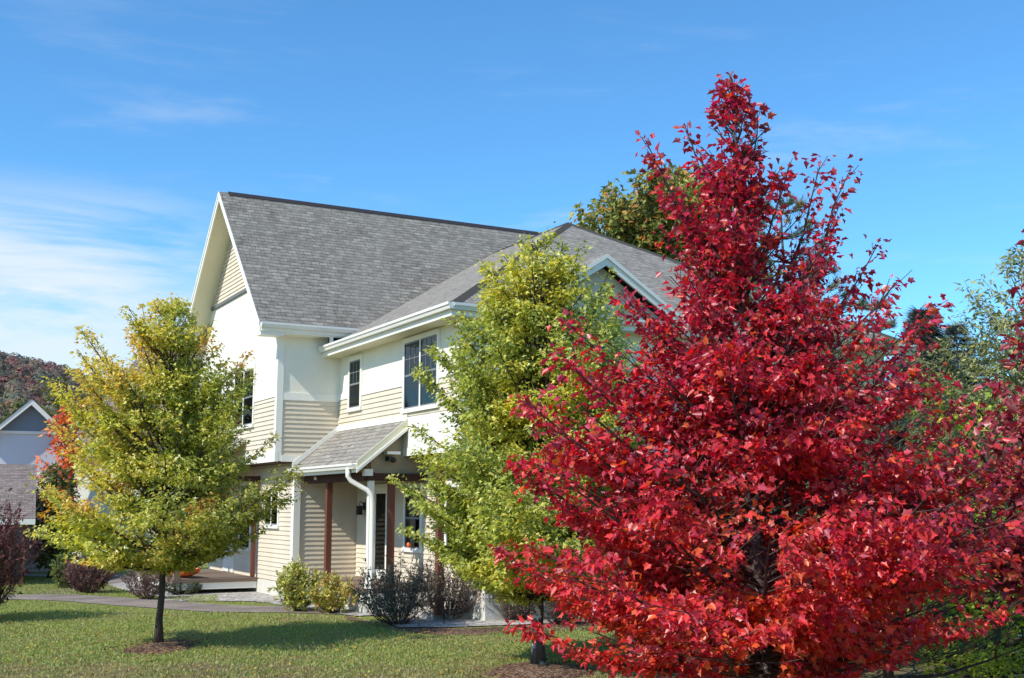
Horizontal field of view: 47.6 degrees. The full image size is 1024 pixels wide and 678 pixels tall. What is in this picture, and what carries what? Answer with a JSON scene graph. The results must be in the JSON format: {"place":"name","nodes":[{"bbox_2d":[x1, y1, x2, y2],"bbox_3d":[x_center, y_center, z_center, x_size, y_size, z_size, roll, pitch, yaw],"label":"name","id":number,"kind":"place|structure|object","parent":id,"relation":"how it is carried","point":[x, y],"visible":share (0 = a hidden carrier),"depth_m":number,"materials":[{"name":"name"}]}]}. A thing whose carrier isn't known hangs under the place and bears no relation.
{"place":"outdoors","nodes":[
{"label":"outdoors","id":0,"kind":"place"},
{"bbox_2d":[16,461,82,577],"bbox_3d":[-14.124,5.594,36.050,2.136,3.638,2.421,0,-8,0],"label":"background tree","id":1,"kind":"object","parent":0,"point":[51,552],"visible":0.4,"depth_m":35.86,"materials":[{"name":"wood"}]},
{"bbox_2d":[72,332,205,556],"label":"house","id":2,"kind":"structure","parent":0,"point":[86,493],"depth_m":50.09,"materials":[{"name":"grey"}]},
{"bbox_2d":[0,548,1023,677],"bbox_3d":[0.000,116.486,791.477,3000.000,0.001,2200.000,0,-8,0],"label":"lawn","id":3,"kind":"structure","parent":0,"point":[920,670],"depth_m":18.95,"materials":[{"name":"green plant"}]},
{"bbox_2d":[0,403,10,422],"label":"background tree","id":4,"kind":"object","parent":3,"relation":"on","point":[2,420],"visible":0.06,"depth_m":80.72,"materials":[{"name":"plant"}]},
{"bbox_2d":[0,398,26,418],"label":"background tree","id":5,"kind":"object","parent":3,"relation":"on","point":[18,405],"visible":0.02,"depth_m":84.95,"materials":[{"name":"green plant"}]},
{"bbox_2d":[0,488,45,605],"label":"shrub","id":6,"kind":"object","parent":3,"relation":"on","point":[7,561],"visible":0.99,"depth_m":22.69,"materials":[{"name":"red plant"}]},
{"bbox_2d":[0,399,74,584],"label":"house","id":7,"kind":"structure","parent":3,"relation":"on","point":[22,444],"depth_m":39.72,"materials":[{"name":"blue stone"}]},
{"bbox_2d":[37,375,80,484],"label":"background tree","id":8,"kind":"object","parent":3,"relation":"on","point":[56,405],"visible":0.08,"depth_m":74.99,"materials":[{"name":"plant"}]},
{"bbox_2d":[35,403,93,552],"bbox_3d":[-15.011,4.948,38.767,1.946,5.695,1.760,0,-8,0],"label":"background tree","id":9,"kind":"object","parent":3,"relation":"on","point":[59,447],"visible":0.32,"depth_m":38.85,"materials":[{"name":"plant"}]},
{"bbox_2d":[49,552,79,588],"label":"shrub","id":10,"kind":"object","parent":3,"relation":"on","point":[57,565],"visible":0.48,"depth_m":31.32,"materials":[{"name":"green plant"}]},
{"bbox_2d":[11,573,119,575],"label":"path","id":11,"kind":"structure","parent":3,"relation":"on","point":[46,574],"depth_m":37.73,"materials":[{"name":"grey concrete"}]},
{"bbox_2d":[27,575,136,594],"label":"path","id":12,"kind":"structure","parent":3,"relation":"on","point":[116,579],"depth_m":34.24,"materials":[{"name":"concrete"}]},
{"bbox_2d":[66,374,110,485],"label":"background tree","id":13,"kind":"object","parent":3,"relation":"on","point":[86,395],"visible":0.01,"depth_m":90.27,"materials":[{"name":"plant"}]},
{"bbox_2d":[60,554,118,592],"bbox_3d":[-10.852,5.971,29.731,1.504,1.111,1.303,0,-8,0],"label":"shrub","id":14,"kind":"object","parent":3,"relation":"on","point":[86,577],"visible":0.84,"depth_m":29.54,"materials":[{"name":"purple plant"}]},
{"bbox_2d":[119,569,171,598],"bbox_3d":[-8.812,5.776,27.840,1.219,0.948,1.368,0,-8,0],"label":"shrub","id":15,"kind":"object","parent":3,"relation":"on","point":[145,580],"visible":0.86,"depth_m":27.68,"materials":[{"name":"purple plant"}]},
{"bbox_2d":[124,640,192,654],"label":"mulch","id":16,"kind":"object","parent":3,"relation":"on","point":[174,644],"visible":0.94,"depth_m":18.02,"materials":[{"name":"brown wood"}]},
{"bbox_2d":[20,292,307,642],"bbox_3d":[-5.610,2.012,18.759,3.978,5.787,4.365,7,-11,-41],"label":"golden maple","id":17,"kind":"object","parent":16,"relation":"on","point":[193,436],"visible":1,"depth_m":18.62,"materials":[{"name":"green plant"}]},
{"bbox_2d":[1,594,388,615],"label":"path","id":18,"kind":"structure","parent":3,"relation":"on","point":[175,605],"depth_m":26.16,"materials":[{"name":"concrete"}]},
{"bbox_2d":[109,582,283,604],"bbox_3d":[-7.776,6.531,29.953,3.582,0.001,10.469,5,-10,-30],"label":"gravel bed","id":19,"kind":"object","parent":3,"relation":"on","point":[235,594],"visible":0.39,"depth_m":29.08,"materials":[{"name":"grey gravel"}]},
{"bbox_2d":[165,579,202,594],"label":"shrub","id":20,"kind":"object","parent":19,"relation":"on","point":[187,591],"visible":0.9,"depth_m":29.04,"materials":[{"name":"green plant"}]},
{"bbox_2d":[267,554,322,610],"bbox_3d":[-4.609,5.217,24.724,1.046,1.275,1.255,-2,-8,10],"label":"shrub","id":21,"kind":"object","parent":3,"relation":"on","point":[293,583],"visible":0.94,"depth_m":24.58,"materials":[{"name":"green plant"}]},
{"bbox_2d":[0,614,629,677],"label":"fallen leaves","id":22,"kind":"object","parent":3,"relation":"on","point":[440,672],"visible":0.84,"depth_m":18.21,"materials":[{"name":"green plant"}]},
{"bbox_2d":[103,635,621,677],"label":"mulch chips","id":23,"kind":"object","parent":3,"relation":"on","point":[145,643],"visible":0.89,"depth_m":17.16,"materials":[{"name":"brown wood"}]},
{"bbox_2d":[281,601,587,626],"bbox_3d":[2.697,5.788,24.834,16.142,0.001,7.385,0,-8,0],"label":"gravel bed","id":24,"kind":"object","parent":3,"relation":"on","point":[450,622],"visible":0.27,"depth_m":22.21,"materials":[{"name":"grey gravel"}]},
{"bbox_2d":[301,570,357,613],"bbox_3d":[-3.740,5.301,24.254,1.267,0.955,1.211,0,-8,0],"label":"shrub","id":25,"kind":"object","parent":24,"relation":"on","point":[328,600],"visible":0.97,"depth_m":24.09,"materials":[{"name":"yellow plant"}]},
{"bbox_2d":[346,548,444,625],"bbox_3d":[-2.175,4.668,21.859,1.846,1.418,1.828,6,-10,-34],"label":"shrub","id":26,"kind":"object","parent":24,"relation":"on","point":[391,609],"visible":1,"depth_m":21.73,"materials":[{"name":"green plant"}]},
{"bbox_2d":[412,552,483,618],"bbox_3d":[-1.331,4.837,22.902,1.919,1.384,1.721,3,-9,-18],"label":"shrub","id":27,"kind":"object","parent":24,"relation":"on","point":[461,607],"visible":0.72,"depth_m":22.62,"materials":[{"name":"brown plant"}]},
{"bbox_2d":[488,594,544,619],"bbox_3d":[0.104,4.921,22.603,1.232,1.131,1.225,3,-9,-23],"label":"shrub","id":28,"kind":"object","parent":24,"relation":"on","point":[520,611],"visible":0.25,"depth_m":22.46,"materials":[{"name":"green plant"}]},
{"bbox_2d":[135,191,916,620],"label":"house","id":29,"kind":"structure","parent":3,"relation":"on","point":[331,315],"depth_m":28.55,"materials":[{"name":"beige paint"}]},
{"bbox_2d":[171,567,200,576],"bbox_3d":[-8.646,6.036,30.253,0.620,0.321,2.200,7,-10,-38],"label":"kayak","id":30,"kind":"object","parent":29,"relation":"on","point":[188,574],"visible":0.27,"depth_m":29.64,"materials":[{"name":"orange plastic"}]},
{"bbox_2d":[222,493,236,571],"bbox_3d":[-7.944,5.423,32.663,0.060,2.200,1.050,4,-9,-28],"label":"door","id":31,"kind":"structure","parent":29,"relation":"in","point":[228,564],"depth_m":32.48,"materials":[{"name":"white"}]},
{"bbox_2d":[233,364,256,429],"bbox_3d":[-7.063,1.559,30.533,0.075,1.630,1.970,4,-9,-28],"label":"window","id":32,"kind":"structure","parent":29,"relation":"in","point":[249,401],"depth_m":30.12,"materials":[{"name":"white glass"}]},
{"bbox_2d":[238,482,252,551],"bbox_3d":[-7.231,4.803,31.418,0.075,1.840,1.160,4,-9,-28],"label":"window","id":33,"kind":"structure","parent":29,"relation":"in","point":[248,545],"depth_m":31.26,"materials":[{"name":"white glass"}]},
{"bbox_2d":[262,488,279,528],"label":"window","id":34,"kind":"structure","parent":29,"relation":"in","point":[275,524],"depth_m":29.18,"materials":[{"name":"white glass"}]},
{"bbox_2d":[346,354,362,412],"bbox_3d":[-3.775,1.071,27.852,0.075,1.330,0.910,4,-9,-28],"label":"window","id":35,"kind":"structure","parent":29,"relation":"in","point":[355,363],"depth_m":27.82,"materials":[{"name":"white glass"}]},
{"bbox_2d":[374,484,386,577],"bbox_3d":[-3.099,4.511,27.188,0.107,2.200,1.000,4,-9,-28],"label":"door","id":36,"kind":"structure","parent":29,"relation":"in","point":[380,490],"depth_m":27.22,"materials":[{"name":"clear glass"}]},
{"bbox_2d":[401,483,422,552],"bbox_3d":[-2.199,3.951,25.654,0.075,1.500,1.020,4,-9,-28],"label":"window","id":37,"kind":"structure","parent":29,"relation":"in","point":[409,519],"depth_m":25.68,"materials":[{"name":"white glass"}]},
{"bbox_2d":[400,328,440,413],"bbox_3d":[-1.941,0.703,24.537,0.075,1.630,1.880,4,-9,-28],"label":"window","id":38,"kind":"structure","parent":29,"relation":"in","point":[414,395],"depth_m":24.60,"materials":[{"name":"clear glass"}]},
{"bbox_2d":[444,482,466,553],"bbox_3d":[-1.070,3.702,23.614,0.075,1.590,1.410,4,-9,-28],"label":"window","id":39,"kind":"structure","parent":29,"relation":"in","point":[446,540],"depth_m":24.02,"materials":[{"name":"white glass"}]},
{"bbox_2d":[543,330,610,366],"bbox_3d":[1.351,0.639,24.089,1.810,1.630,0.075,4,-9,-28],"label":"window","id":40,"kind":"structure","parent":29,"relation":"in","point":[565,336],"depth_m":24.26,"materials":[{"name":"white glass"}]},
{"bbox_2d":[793,352,848,420],"bbox_3d":[7.310,1.107,27.332,1.810,1.630,0.075,4,-9,-28],"label":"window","id":41,"kind":"structure","parent":29,"relation":"in","point":[829,382],"depth_m":27.47,"materials":[{"name":"white glass"}]},
{"bbox_2d":[485,662,593,677],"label":"mulch","id":42,"kind":"object","parent":3,"relation":"on","point":[542,671],"visible":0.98,"depth_m":15.35,"materials":[{"name":"brown wood"}]},
{"bbox_2d":[386,221,696,664],"bbox_3d":[0.429,1.437,16.649,4.265,6.325,4.504,6,-10,-36],"label":"green maple","id":43,"kind":"object","parent":42,"relation":"on","point":[489,509],"visible":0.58,"depth_m":16.09,"materials":[{"name":"green plant"}]},
{"bbox_2d":[530,600,578,623],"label":"shrub","id":44,"kind":"object","parent":3,"relation":"on","point":[551,607],"visible":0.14,"depth_m":21.75,"materials":[{"name":"green plant"}]},
{"bbox_2d":[345,616,892,634],"bbox_3d":[2.365,5.418,22.191,11.162,0.001,3.850,1,-8,-6],"label":"mulch bed","id":45,"kind":"object","parent":3,"relation":"on","point":[457,631],"visible":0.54,"depth_m":20.88,"materials":[{"name":"brown wood"}]},
{"bbox_2d":[569,163,782,289],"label":"background tree","id":46,"kind":"object","parent":3,"relation":"on","point":[628,221],"visible":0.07,"depth_m":48.19,"materials":[{"name":"green plant"}]},
{"bbox_2d":[488,71,1023,677],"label":"red maple","id":47,"kind":"object","parent":3,"relation":"on","point":[720,595],"visible":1,"depth_m":8.62,"materials":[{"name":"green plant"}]},
{"bbox_2d":[631,192,1023,677],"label":"white pine","id":48,"kind":"object","parent":3,"relation":"on","point":[832,287],"visible":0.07,"depth_m":11.89,"materials":[{"name":"plant"}]},
{"bbox_2d":[796,297,984,676],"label":"white pine","id":49,"kind":"object","parent":3,"relation":"on","point":[891,323],"visible":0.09,"depth_m":15.41,"materials":[{"name":"plant"}]},
{"bbox_2d":[885,302,978,477],"bbox_3d":[12.916,3.381,35.663,6.887,9.315,7.060,0,-8,0],"label":"spruce","id":50,"kind":"object","parent":3,"relation":"on","point":[913,313],"visible":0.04,"depth_m":35.84,"materials":[{"name":"plant"}]},
{"bbox_2d":[904,370,977,610],"bbox_3d":[8.629,3.132,23.844,2.095,5.025,2.046,4,-9,-28],"label":"background tree","id":51,"kind":"object","parent":3,"relation":"on","point":[942,404],"visible":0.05,"depth_m":23.95,"materials":[{"name":"plant"}]},
{"bbox_2d":[871,386,1023,677],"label":"green maple","id":52,"kind":"object","parent":3,"relation":"on","point":[1000,667],"visible":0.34,"depth_m":12.67,"materials":[{"name":"green plant"}]},
{"bbox_2d":[894,245,1023,528],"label":"background tree","id":53,"kind":"object","parent":3,"relation":"on","point":[1004,324],"visible":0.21,"depth_m":27.23,"materials":[{"name":"green plant"}]},
{"bbox_2d":[944,320,991,400],"bbox_3d":[14.691,3.761,37.975,6.661,8.949,6.124,0,-8,0],"label":"spruce","id":54,"kind":"object","parent":3,"relation":"on","point":[954,332],"visible":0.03,"depth_m":38.07,"materials":[{"name":"green plant"}]},
{"bbox_2d":[917,229,1023,612],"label":"red maple","id":55,"kind":"object","parent":3,"relation":"on","point":[1012,579],"visible":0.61,"depth_m":10.93,"materials":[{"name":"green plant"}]},
{"bbox_2d":[936,383,1023,635],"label":"background tree","id":56,"kind":"object","parent":3,"relation":"on","point":[988,393],"visible":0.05,"depth_m":19.89,"materials":[{"name":"plant"}]},
{"bbox_2d":[973,337,1023,395],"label":"background tree","id":57,"kind":"object","parent":3,"relation":"on","point":[979,353],"depth_m":44.12,"materials":[{"name":"green plant"}]},
{"bbox_2d":[0,0,1023,397],"label":"sky","id":58,"kind":"structure","parent":0,"point":[123,123],"materials":[{"name":"blue"}]},
{"bbox_2d":[710,470,807,582],"bbox_3d":[3.307,3.105,16.958,3.452,3.107,2.972,-6,-10,36],"label":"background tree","id":59,"kind":"object","parent":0,"point":[770,511],"depth_m":16.99,"materials":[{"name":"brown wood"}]},
{"bbox_2d":[892,459,1017,656],"bbox_3d":[6.048,3.221,17.261,2.771,2.968,3.209,-7,-11,42],"label":"shrub","id":60,"kind":"object","parent":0,"point":[955,613],"visible":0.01,"depth_m":16.89,"materials":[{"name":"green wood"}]},
{"bbox_3d":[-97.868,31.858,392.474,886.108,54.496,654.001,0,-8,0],"label":"hill","id":61,"kind":"structure","parent":0,"visible":0},
{"bbox_2d":[0,351,111,475],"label":"forest","id":62,"kind":"object","parent":61,"relation":"on","point":[16,371],"visible":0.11,"depth_m":300.82,"materials":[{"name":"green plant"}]}
]}

